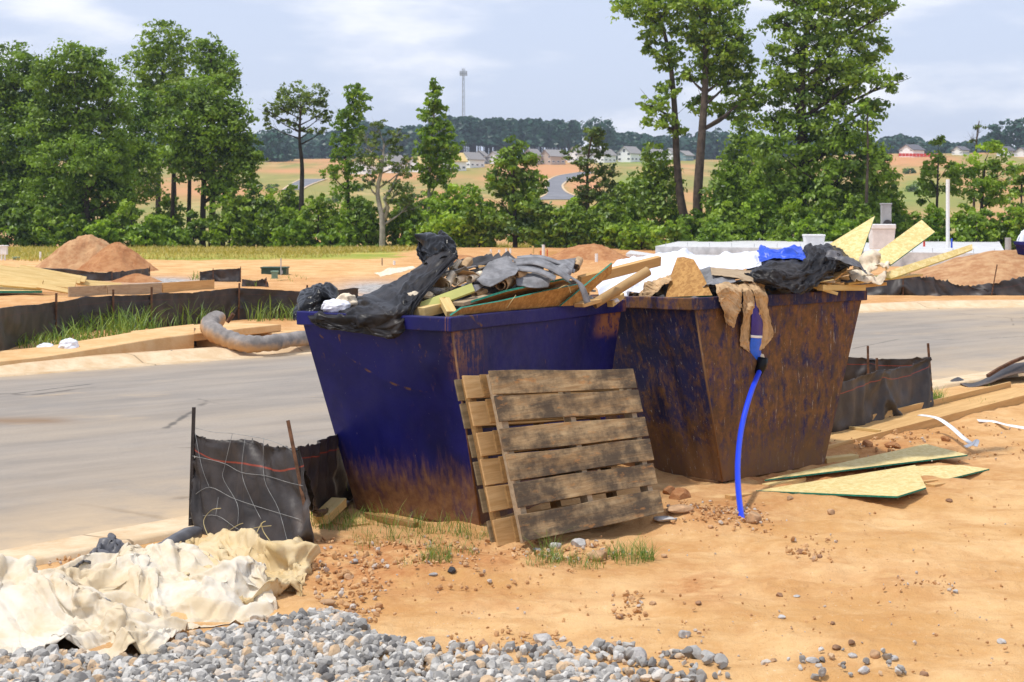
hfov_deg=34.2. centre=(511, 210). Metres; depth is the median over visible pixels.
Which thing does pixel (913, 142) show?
distant tree
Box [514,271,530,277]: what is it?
paper roll
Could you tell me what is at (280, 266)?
pipe stub
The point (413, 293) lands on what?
paper scrap
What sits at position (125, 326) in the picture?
weeds
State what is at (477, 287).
flashing
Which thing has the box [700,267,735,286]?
torn flap
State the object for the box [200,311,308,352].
filter sock
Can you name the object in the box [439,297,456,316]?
lumber block
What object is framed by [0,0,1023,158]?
sky
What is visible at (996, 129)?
distant tree
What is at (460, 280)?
paper roll
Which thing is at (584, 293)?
felt strip
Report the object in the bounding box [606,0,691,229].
pine tree
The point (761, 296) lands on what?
kraft paper
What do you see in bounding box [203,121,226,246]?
bare trunk
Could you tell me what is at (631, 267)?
lumber
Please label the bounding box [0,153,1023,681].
ground
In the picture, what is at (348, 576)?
stone
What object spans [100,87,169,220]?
maple tree
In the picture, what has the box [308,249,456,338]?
plastic sheet
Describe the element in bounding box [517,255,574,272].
felt strip
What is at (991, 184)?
maple tree
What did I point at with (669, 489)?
stone
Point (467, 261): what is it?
paper roll
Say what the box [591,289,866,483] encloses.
waste bin
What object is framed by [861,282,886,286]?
lumber
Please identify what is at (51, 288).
board
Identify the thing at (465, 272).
torn scrap
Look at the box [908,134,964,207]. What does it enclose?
oak tree
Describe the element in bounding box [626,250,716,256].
concrete step
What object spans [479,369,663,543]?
wooden pallet
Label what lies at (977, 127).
slim tree
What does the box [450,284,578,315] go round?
sheathing sheet
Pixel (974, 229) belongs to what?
bush
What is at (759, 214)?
bush
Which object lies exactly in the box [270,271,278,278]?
utility pedestal
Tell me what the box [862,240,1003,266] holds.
concrete slab
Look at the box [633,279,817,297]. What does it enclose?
scrap heap
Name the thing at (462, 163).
house
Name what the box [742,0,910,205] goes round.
oak tree
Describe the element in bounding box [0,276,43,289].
board
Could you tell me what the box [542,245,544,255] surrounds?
pipe stub
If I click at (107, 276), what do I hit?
silt fence
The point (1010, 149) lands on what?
house
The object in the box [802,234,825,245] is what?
plastic tote
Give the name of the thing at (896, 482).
sheathing sheet
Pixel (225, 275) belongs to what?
silt fence
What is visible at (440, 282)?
torn scrap
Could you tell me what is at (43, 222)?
bush
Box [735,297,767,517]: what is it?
blue hose
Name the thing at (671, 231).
bush
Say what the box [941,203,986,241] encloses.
bush
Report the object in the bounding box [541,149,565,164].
house
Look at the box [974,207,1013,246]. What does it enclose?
bush
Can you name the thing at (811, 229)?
bush
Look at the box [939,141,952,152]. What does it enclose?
distant tree
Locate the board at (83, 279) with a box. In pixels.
[19,264,86,282]
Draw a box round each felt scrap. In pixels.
[493,252,500,258]
[501,251,513,258]
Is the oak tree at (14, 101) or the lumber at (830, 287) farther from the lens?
the oak tree at (14, 101)
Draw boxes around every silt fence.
[0,283,358,350]
[42,266,149,280]
[188,407,313,542]
[200,266,240,281]
[242,277,268,286]
[297,434,353,516]
[832,343,933,431]
[843,346,927,381]
[853,265,1023,295]
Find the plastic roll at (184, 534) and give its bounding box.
[158,526,202,543]
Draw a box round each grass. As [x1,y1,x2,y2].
[0,242,642,260]
[226,383,994,569]
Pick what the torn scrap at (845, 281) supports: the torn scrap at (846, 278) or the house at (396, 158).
the torn scrap at (846, 278)
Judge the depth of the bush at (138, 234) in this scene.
102.55 m
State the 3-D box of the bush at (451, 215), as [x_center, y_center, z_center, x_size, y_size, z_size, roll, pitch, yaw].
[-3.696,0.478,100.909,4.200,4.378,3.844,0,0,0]
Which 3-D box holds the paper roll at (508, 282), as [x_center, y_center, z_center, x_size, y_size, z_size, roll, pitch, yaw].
[-0.040,0.572,13.297,0.104,0.148,0.442,0,0,12]
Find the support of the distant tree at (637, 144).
on the ground at (978, 567)
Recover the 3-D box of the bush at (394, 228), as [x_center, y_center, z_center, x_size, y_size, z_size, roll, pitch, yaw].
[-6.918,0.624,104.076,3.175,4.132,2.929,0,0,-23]
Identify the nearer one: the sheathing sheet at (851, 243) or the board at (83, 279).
the sheathing sheet at (851, 243)
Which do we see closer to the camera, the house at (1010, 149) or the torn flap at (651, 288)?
the torn flap at (651, 288)
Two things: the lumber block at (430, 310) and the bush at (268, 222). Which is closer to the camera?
the lumber block at (430, 310)
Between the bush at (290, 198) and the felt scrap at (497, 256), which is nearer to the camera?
the felt scrap at (497, 256)
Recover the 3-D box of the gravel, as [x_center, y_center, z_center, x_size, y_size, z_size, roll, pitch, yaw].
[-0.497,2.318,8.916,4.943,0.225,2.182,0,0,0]
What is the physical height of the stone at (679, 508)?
0.064 m
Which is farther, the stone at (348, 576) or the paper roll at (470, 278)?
the paper roll at (470, 278)
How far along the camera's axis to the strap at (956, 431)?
16.89 m
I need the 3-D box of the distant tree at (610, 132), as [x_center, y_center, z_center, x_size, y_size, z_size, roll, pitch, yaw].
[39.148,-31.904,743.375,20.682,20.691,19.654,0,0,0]
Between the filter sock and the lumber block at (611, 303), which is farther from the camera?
the filter sock
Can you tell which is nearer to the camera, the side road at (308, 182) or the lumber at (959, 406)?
the lumber at (959, 406)
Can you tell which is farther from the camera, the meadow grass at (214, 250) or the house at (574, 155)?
the house at (574, 155)
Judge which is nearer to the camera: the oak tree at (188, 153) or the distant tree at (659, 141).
the oak tree at (188, 153)
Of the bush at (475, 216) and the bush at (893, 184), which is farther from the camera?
the bush at (475, 216)
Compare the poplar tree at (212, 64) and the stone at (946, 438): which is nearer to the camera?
the stone at (946, 438)
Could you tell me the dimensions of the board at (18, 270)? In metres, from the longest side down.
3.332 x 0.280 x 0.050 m
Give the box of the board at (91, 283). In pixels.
[77,280,121,285]
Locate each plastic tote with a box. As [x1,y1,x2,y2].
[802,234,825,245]
[868,224,895,248]
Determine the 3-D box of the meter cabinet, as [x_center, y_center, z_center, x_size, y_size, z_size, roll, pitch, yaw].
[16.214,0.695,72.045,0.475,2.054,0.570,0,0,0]
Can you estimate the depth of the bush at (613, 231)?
97.76 m
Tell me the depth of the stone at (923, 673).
8.29 m
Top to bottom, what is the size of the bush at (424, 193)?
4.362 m
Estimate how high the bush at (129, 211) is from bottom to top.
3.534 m
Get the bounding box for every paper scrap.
[407,291,417,295]
[422,291,433,298]
[429,287,441,294]
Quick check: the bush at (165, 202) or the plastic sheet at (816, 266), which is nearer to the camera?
the plastic sheet at (816, 266)
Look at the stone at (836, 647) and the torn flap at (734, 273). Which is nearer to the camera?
the stone at (836, 647)
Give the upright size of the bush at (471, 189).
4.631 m
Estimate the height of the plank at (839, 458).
0.070 m
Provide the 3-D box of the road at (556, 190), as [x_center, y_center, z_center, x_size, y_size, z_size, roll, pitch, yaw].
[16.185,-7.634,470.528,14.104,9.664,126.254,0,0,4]
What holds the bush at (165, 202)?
on the ground at (978, 567)
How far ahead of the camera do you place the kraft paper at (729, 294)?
14.37 m
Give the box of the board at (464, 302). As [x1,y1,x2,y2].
[453,293,491,305]
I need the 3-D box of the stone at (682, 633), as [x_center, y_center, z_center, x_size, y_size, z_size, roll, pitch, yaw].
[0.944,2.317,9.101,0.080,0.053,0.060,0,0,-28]
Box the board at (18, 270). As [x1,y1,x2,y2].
[0,265,81,283]
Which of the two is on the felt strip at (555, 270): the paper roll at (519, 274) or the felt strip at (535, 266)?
the felt strip at (535, 266)
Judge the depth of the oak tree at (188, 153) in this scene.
106.17 m
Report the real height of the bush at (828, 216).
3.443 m
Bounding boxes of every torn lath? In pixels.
[444,265,475,272]
[814,287,837,294]
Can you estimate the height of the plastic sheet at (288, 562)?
0.343 m
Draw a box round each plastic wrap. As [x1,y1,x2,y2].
[596,248,761,295]
[757,244,805,261]
[1017,230,1023,240]
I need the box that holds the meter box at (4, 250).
[0,245,8,259]
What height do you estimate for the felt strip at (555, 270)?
0.175 m
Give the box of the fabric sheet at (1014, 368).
[950,362,1023,386]
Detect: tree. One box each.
[0,40,70,246]
[11,38,142,229]
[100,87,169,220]
[115,18,201,213]
[144,68,267,246]
[153,66,231,206]
[190,31,241,217]
[255,128,297,161]
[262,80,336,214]
[318,83,376,246]
[346,116,422,246]
[410,77,466,221]
[472,134,549,246]
[552,120,577,150]
[559,121,624,210]
[577,117,618,148]
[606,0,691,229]
[630,136,653,150]
[651,138,671,149]
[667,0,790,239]
[713,110,764,196]
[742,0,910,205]
[743,128,903,223]
[851,97,878,213]
[906,140,925,147]
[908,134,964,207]
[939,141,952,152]
[956,139,1023,208]
[966,121,987,216]
[986,120,1013,146]
[1000,117,1023,149]
[1008,163,1023,205]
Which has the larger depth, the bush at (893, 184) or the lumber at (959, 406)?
the bush at (893, 184)
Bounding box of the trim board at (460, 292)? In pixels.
[420,283,474,305]
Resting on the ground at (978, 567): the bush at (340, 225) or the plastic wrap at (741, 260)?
the bush at (340, 225)
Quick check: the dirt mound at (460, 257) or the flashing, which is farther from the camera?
the dirt mound at (460, 257)
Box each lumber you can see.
[577,256,660,284]
[817,284,865,290]
[828,382,1023,448]
[844,274,922,284]
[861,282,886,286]
[886,244,972,279]
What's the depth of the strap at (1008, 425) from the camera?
18.14 m
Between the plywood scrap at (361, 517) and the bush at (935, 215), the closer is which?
the plywood scrap at (361, 517)
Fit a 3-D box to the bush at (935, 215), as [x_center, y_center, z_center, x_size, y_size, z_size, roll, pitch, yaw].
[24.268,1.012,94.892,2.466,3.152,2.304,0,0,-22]
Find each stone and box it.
[319,598,335,604]
[343,573,353,579]
[447,566,455,573]
[478,640,489,648]
[533,633,551,643]
[534,539,543,543]
[550,542,561,548]
[571,538,585,547]
[586,550,606,561]
[631,647,646,661]
[653,516,676,521]
[662,485,674,494]
[666,504,693,513]
[669,487,690,499]
[678,630,690,637]
[746,511,761,523]
[806,657,819,662]
[827,509,834,514]
[832,644,840,649]
[848,639,854,644]
[848,653,857,657]
[858,666,869,673]
[862,440,872,446]
[869,649,880,658]
[884,441,900,447]
[889,655,898,660]
[919,670,928,675]
[941,436,950,441]
[997,638,1006,643]
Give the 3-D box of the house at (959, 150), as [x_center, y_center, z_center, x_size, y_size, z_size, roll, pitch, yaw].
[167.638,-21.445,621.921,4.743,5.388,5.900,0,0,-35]
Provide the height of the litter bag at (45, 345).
0.177 m
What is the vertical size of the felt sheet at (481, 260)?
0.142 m
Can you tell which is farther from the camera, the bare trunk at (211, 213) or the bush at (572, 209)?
the bare trunk at (211, 213)
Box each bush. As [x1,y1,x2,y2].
[0,198,38,247]
[20,204,74,247]
[49,213,94,246]
[83,218,124,243]
[105,199,153,247]
[122,213,167,246]
[142,214,185,247]
[143,193,192,245]
[174,208,214,247]
[200,187,255,246]
[231,176,275,246]
[247,188,297,247]
[265,184,279,190]
[267,216,311,248]
[270,183,310,241]
[296,192,339,247]
[312,228,350,247]
[324,194,340,202]
[329,198,367,244]
[342,196,391,247]
[376,191,425,246]
[397,214,433,246]
[413,189,444,232]
[416,182,478,247]
[450,183,489,241]
[455,192,503,247]
[506,196,557,244]
[527,201,577,247]
[548,200,595,247]
[559,196,602,242]
[580,191,628,247]
[596,180,637,224]
[602,216,635,248]
[615,141,687,248]
[616,218,658,249]
[651,218,695,246]
[666,208,706,240]
[696,215,733,241]
[698,159,756,238]
[700,200,757,240]
[732,189,787,240]
[736,154,790,235]
[765,197,818,240]
[785,213,827,241]
[793,198,844,239]
[824,218,868,241]
[831,170,878,220]
[833,193,875,242]
[869,179,907,236]
[894,208,914,234]
[895,210,936,239]
[902,167,916,173]
[904,181,919,191]
[923,202,958,241]
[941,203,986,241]
[950,208,997,241]
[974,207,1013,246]
[993,192,1023,249]
[1003,207,1023,248]
[1007,176,1023,184]
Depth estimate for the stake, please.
22.85 m
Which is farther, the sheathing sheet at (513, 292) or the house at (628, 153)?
the house at (628, 153)
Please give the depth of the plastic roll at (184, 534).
11.68 m
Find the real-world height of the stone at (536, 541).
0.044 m
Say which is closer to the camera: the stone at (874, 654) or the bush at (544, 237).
the stone at (874, 654)
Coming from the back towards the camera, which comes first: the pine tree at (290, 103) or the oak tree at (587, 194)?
the pine tree at (290, 103)
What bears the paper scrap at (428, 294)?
on the trim board at (460, 292)
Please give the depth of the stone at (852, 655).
8.69 m
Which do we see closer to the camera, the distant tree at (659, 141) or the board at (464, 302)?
the board at (464, 302)
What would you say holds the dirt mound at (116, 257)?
on the ground at (978, 567)
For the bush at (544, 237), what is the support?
on the ground at (978, 567)
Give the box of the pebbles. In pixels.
[48,417,1023,672]
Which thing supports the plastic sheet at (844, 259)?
on the plastic sheet at (816, 266)
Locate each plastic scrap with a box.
[375,266,414,276]
[848,270,887,284]
[853,250,889,274]
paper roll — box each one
[444,270,456,290]
[449,259,461,270]
[453,275,466,285]
[458,257,472,268]
[465,271,481,282]
[471,288,487,296]
[496,276,515,290]
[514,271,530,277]
[574,256,582,272]
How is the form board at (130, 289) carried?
on the ground at (978, 567)
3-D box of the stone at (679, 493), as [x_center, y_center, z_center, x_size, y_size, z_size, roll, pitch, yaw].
[1.381,2.347,13.710,0.173,0.130,0.146,0,0,-42]
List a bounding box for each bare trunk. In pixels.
[157,143,175,246]
[178,125,200,245]
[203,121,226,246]
[220,169,235,246]
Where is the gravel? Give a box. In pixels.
[0,597,906,681]
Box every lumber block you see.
[414,301,454,315]
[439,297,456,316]
[607,293,624,306]
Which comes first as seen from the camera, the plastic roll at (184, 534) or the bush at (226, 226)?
the plastic roll at (184, 534)
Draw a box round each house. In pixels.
[350,157,377,173]
[381,154,407,172]
[407,156,424,171]
[446,153,467,170]
[463,152,485,167]
[477,150,488,163]
[487,151,499,163]
[525,149,542,164]
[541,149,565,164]
[567,147,591,161]
[591,149,617,162]
[616,146,641,161]
[650,149,666,159]
[667,148,672,159]
[680,150,694,160]
[897,144,925,156]
[950,146,970,154]
[997,146,1014,155]
[1013,147,1023,156]
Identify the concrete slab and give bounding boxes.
[655,237,832,254]
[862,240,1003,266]
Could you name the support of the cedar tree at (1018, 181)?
on the ground at (978, 567)
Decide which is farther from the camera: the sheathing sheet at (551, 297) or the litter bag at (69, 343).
the litter bag at (69, 343)
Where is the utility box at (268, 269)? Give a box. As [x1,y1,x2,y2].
[260,266,289,274]
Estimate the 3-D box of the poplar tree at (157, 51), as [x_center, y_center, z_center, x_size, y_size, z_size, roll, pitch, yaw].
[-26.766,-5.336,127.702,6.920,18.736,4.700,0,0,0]
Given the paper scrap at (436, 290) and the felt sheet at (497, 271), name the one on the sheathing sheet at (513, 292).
the felt sheet at (497, 271)
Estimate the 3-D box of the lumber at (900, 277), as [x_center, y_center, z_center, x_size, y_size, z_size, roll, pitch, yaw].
[3.497,0.645,15.700,1.029,0.022,0.100,-4,2,-36]
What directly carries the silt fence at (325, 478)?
on the ground at (978, 567)
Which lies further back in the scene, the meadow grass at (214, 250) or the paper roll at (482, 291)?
the meadow grass at (214, 250)
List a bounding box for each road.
[0,307,1023,549]
[282,179,322,189]
[540,172,590,198]
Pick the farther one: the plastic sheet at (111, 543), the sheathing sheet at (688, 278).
the sheathing sheet at (688, 278)
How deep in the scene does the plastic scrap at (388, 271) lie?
48.97 m
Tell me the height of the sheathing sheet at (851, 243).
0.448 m
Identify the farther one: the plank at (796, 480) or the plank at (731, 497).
the plank at (796, 480)
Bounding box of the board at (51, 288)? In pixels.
[36,283,67,293]
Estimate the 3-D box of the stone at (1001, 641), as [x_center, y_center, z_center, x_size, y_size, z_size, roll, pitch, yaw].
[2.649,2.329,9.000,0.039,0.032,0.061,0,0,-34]
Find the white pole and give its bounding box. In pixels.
[946,179,949,247]
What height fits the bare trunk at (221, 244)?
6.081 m
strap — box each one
[917,414,971,443]
[964,439,978,447]
[977,419,1023,428]
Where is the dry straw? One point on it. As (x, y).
(242, 523)
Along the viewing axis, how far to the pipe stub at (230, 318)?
27.57 m
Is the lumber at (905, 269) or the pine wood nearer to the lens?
the lumber at (905, 269)
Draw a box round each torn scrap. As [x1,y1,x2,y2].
[434,276,446,287]
[454,266,468,273]
[457,270,478,275]
[840,275,849,280]
[841,277,856,282]
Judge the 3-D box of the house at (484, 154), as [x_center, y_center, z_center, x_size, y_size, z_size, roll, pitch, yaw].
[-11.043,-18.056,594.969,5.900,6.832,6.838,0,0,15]
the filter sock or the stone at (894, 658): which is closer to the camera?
the stone at (894, 658)
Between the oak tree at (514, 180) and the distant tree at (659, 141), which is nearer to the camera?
the oak tree at (514, 180)
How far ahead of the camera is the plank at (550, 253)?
82.38 m
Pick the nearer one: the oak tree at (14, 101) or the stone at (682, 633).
the stone at (682, 633)
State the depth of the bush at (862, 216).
91.81 m
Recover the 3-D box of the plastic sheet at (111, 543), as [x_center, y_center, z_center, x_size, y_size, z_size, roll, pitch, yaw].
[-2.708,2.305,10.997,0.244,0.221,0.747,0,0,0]
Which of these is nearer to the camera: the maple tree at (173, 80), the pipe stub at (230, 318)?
the pipe stub at (230, 318)
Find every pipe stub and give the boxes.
[226,313,234,322]
[280,258,281,274]
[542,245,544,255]
[1005,238,1010,249]
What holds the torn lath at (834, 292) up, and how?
on the lumber at (830, 287)
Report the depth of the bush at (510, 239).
109.69 m
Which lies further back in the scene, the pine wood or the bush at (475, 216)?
the pine wood
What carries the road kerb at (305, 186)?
on the side road at (308, 182)
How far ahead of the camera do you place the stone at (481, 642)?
8.89 m
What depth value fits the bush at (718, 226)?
90.65 m
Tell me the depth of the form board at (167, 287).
46.90 m
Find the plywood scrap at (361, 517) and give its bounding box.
[332,509,369,526]
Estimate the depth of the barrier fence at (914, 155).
587.77 m
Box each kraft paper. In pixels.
[716,282,742,327]
[739,282,754,352]
[747,282,773,349]
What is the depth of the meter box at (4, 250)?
75.00 m
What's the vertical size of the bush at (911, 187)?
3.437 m
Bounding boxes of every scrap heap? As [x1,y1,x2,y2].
[413,281,592,315]
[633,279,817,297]
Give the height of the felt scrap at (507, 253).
0.092 m
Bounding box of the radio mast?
[460,69,466,147]
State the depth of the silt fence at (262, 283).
49.51 m
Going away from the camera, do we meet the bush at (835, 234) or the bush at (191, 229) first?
the bush at (835, 234)
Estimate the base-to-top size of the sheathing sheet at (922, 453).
0.031 m
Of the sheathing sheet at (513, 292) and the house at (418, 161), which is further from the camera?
the house at (418, 161)
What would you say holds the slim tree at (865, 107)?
on the ground at (978, 567)
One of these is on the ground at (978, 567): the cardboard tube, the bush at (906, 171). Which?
the bush at (906, 171)
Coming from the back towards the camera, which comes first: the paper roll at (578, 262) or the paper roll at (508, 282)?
the paper roll at (578, 262)
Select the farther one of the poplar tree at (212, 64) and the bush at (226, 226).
the poplar tree at (212, 64)
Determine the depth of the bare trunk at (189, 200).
108.39 m
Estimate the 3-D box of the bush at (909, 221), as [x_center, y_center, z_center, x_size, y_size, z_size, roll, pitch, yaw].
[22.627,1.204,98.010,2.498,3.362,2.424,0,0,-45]
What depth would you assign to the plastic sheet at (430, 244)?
13.38 m
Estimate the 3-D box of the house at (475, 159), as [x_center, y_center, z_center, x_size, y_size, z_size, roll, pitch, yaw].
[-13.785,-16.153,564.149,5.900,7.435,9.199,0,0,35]
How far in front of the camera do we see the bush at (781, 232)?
92.57 m
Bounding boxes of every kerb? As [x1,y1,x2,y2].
[0,300,1023,376]
[0,371,1023,565]
[283,179,324,188]
[541,172,590,196]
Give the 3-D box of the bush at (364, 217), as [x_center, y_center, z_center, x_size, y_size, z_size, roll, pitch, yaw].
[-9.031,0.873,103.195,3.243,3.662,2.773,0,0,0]
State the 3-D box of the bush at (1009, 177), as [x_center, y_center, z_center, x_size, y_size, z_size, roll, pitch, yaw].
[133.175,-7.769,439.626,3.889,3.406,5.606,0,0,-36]
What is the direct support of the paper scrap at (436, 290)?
on the torn scrap
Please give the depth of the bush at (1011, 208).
94.76 m
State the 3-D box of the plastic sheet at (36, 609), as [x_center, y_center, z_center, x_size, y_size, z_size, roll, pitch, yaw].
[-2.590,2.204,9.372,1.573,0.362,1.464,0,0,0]
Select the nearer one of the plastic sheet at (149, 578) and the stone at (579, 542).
the plastic sheet at (149, 578)
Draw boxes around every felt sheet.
[449,254,494,268]
[476,256,518,286]
[516,271,551,287]
[549,258,575,274]
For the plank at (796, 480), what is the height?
0.050 m
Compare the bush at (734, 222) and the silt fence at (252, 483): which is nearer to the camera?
the silt fence at (252, 483)
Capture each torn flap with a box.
[639,274,671,295]
[662,283,668,294]
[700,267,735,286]
[710,267,753,282]
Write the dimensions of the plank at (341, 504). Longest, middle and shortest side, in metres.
0.416 x 0.120 x 0.070 m
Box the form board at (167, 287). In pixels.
[162,280,213,292]
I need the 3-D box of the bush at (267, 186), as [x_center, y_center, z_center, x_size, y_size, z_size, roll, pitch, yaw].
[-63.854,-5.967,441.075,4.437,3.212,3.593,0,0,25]
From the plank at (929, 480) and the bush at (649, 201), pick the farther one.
the bush at (649, 201)
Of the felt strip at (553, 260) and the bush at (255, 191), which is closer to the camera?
the felt strip at (553, 260)
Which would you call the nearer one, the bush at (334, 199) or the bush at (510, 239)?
the bush at (510, 239)
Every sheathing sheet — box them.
[0,287,41,292]
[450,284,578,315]
[462,278,570,306]
[559,263,611,305]
[666,257,712,297]
[756,465,925,497]
[765,444,967,480]
[830,216,874,261]
[878,220,934,265]
[916,465,988,484]
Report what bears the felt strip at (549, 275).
on the felt sheet at (531, 280)
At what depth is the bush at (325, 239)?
100.92 m
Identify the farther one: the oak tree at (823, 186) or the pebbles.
the oak tree at (823, 186)
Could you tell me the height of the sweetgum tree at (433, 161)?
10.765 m
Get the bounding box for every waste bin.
[297,299,625,525]
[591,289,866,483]
[1014,241,1023,254]
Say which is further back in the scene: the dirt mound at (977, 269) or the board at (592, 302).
the dirt mound at (977, 269)
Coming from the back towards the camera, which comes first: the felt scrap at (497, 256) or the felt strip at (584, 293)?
the felt scrap at (497, 256)
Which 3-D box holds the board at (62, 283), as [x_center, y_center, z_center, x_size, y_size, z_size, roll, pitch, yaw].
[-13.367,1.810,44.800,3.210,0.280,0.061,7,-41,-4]
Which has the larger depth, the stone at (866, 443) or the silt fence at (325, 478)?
the stone at (866, 443)
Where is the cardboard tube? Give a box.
[593,267,650,307]
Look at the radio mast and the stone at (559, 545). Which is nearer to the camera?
the stone at (559, 545)
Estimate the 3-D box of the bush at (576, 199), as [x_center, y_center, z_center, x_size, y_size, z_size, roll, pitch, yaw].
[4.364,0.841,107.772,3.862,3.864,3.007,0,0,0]
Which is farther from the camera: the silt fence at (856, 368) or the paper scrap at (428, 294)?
the silt fence at (856, 368)
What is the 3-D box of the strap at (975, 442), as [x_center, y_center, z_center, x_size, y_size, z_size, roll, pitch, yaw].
[4.507,2.274,16.233,0.197,0.071,0.094,0,0,-35]
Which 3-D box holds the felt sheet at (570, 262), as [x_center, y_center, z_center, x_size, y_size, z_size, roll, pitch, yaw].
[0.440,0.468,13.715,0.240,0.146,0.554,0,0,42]
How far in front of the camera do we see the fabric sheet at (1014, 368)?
22.83 m
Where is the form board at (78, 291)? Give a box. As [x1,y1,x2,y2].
[68,285,106,296]
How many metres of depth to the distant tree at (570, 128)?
748.22 m
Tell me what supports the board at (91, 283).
on the ground at (978, 567)
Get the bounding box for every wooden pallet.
[454,375,618,546]
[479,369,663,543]
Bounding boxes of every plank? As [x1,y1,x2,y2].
[313,497,346,523]
[364,512,418,527]
[539,251,559,255]
[725,492,753,500]
[762,477,805,485]
[825,454,858,463]
[923,479,937,483]
[926,482,945,486]
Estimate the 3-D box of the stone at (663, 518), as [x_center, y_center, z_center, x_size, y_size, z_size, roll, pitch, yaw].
[1.136,2.295,12.396,0.176,0.036,0.166,0,0,27]
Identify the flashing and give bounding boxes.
[473,284,483,291]
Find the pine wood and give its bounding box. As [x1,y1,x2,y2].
[2,115,1023,160]
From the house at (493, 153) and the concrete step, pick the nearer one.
the concrete step
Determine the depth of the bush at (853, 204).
105.61 m
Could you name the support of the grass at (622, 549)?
on the ground at (978, 567)
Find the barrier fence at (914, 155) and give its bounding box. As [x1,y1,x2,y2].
[898,153,932,156]
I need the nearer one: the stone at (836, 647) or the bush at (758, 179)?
the stone at (836, 647)
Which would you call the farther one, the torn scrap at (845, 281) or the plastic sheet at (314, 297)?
the torn scrap at (845, 281)
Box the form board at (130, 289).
[107,283,161,294]
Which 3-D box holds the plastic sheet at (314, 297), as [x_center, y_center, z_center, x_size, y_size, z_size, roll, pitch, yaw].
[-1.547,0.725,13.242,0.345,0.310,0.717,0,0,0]
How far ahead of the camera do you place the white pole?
73.94 m
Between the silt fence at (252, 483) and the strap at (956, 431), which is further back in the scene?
the strap at (956, 431)
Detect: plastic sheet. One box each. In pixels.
[0,553,187,658]
[38,539,278,629]
[73,533,123,567]
[179,528,320,604]
[293,282,338,319]
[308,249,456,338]
[414,230,457,263]
[744,243,851,294]
[825,250,866,273]
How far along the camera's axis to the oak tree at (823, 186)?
94.44 m
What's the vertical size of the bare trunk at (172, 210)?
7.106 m
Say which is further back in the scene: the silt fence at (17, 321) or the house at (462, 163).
the house at (462, 163)
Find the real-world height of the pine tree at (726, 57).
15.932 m
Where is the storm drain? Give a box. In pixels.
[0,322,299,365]
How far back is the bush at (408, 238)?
100.95 m
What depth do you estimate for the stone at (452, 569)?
10.68 m
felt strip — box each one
[513,257,590,303]
[515,263,543,269]
[516,260,570,281]
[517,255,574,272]
[518,266,555,280]
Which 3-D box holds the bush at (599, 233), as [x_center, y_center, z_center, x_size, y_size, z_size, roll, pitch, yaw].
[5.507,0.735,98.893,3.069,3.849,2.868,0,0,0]
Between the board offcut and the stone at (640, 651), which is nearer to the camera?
the stone at (640, 651)
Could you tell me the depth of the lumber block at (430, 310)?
12.58 m
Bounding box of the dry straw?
[203,508,302,541]
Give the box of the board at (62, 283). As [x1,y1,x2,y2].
[0,271,76,287]
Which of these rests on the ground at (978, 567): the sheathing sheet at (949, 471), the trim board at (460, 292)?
the sheathing sheet at (949, 471)
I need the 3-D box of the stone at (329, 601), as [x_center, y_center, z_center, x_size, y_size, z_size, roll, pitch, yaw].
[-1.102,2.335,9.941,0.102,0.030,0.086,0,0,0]
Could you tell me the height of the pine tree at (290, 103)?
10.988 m
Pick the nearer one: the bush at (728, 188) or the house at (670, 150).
the bush at (728, 188)
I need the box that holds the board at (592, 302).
[574,294,619,306]
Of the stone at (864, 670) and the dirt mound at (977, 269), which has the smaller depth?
the stone at (864, 670)
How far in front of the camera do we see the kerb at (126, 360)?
26.19 m
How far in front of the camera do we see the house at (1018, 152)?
605.86 m
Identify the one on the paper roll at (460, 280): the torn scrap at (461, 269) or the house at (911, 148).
the torn scrap at (461, 269)
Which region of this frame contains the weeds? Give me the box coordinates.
[12,270,303,348]
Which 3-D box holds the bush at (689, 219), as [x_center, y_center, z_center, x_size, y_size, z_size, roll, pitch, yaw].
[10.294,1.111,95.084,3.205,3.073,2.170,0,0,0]
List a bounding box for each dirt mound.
[35,234,108,269]
[76,242,157,271]
[110,273,161,282]
[454,255,473,261]
[548,243,629,260]
[908,250,1023,284]
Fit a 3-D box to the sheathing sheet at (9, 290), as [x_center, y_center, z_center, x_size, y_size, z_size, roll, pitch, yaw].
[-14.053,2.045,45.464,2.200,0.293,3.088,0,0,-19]
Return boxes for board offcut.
[820,267,847,284]
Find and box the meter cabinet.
[880,203,891,223]
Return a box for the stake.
[986,356,1023,376]
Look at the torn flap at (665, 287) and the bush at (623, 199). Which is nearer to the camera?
the torn flap at (665, 287)
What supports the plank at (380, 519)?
on the ground at (978, 567)
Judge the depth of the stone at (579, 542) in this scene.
11.72 m
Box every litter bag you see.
[36,343,53,346]
[58,338,78,348]
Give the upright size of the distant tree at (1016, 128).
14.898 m
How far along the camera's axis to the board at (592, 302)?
13.77 m
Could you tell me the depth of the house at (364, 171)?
519.29 m
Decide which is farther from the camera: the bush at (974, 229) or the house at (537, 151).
the house at (537, 151)
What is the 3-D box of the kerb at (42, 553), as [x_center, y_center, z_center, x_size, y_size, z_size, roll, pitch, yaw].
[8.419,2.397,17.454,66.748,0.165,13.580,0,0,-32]
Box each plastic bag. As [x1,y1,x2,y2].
[321,298,350,312]
[336,293,357,305]
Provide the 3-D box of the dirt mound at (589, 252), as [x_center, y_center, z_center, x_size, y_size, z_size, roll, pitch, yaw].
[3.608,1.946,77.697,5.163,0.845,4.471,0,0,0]
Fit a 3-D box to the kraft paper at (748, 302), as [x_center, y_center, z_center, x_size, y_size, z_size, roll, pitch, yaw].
[2.060,0.971,14.650,0.166,0.691,0.324,0,0,11]
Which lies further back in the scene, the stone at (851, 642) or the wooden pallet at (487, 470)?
the wooden pallet at (487, 470)
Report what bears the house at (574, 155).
on the ground at (978, 567)
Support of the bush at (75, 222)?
on the ground at (978, 567)
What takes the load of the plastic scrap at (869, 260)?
on the plastic scrap at (868, 277)

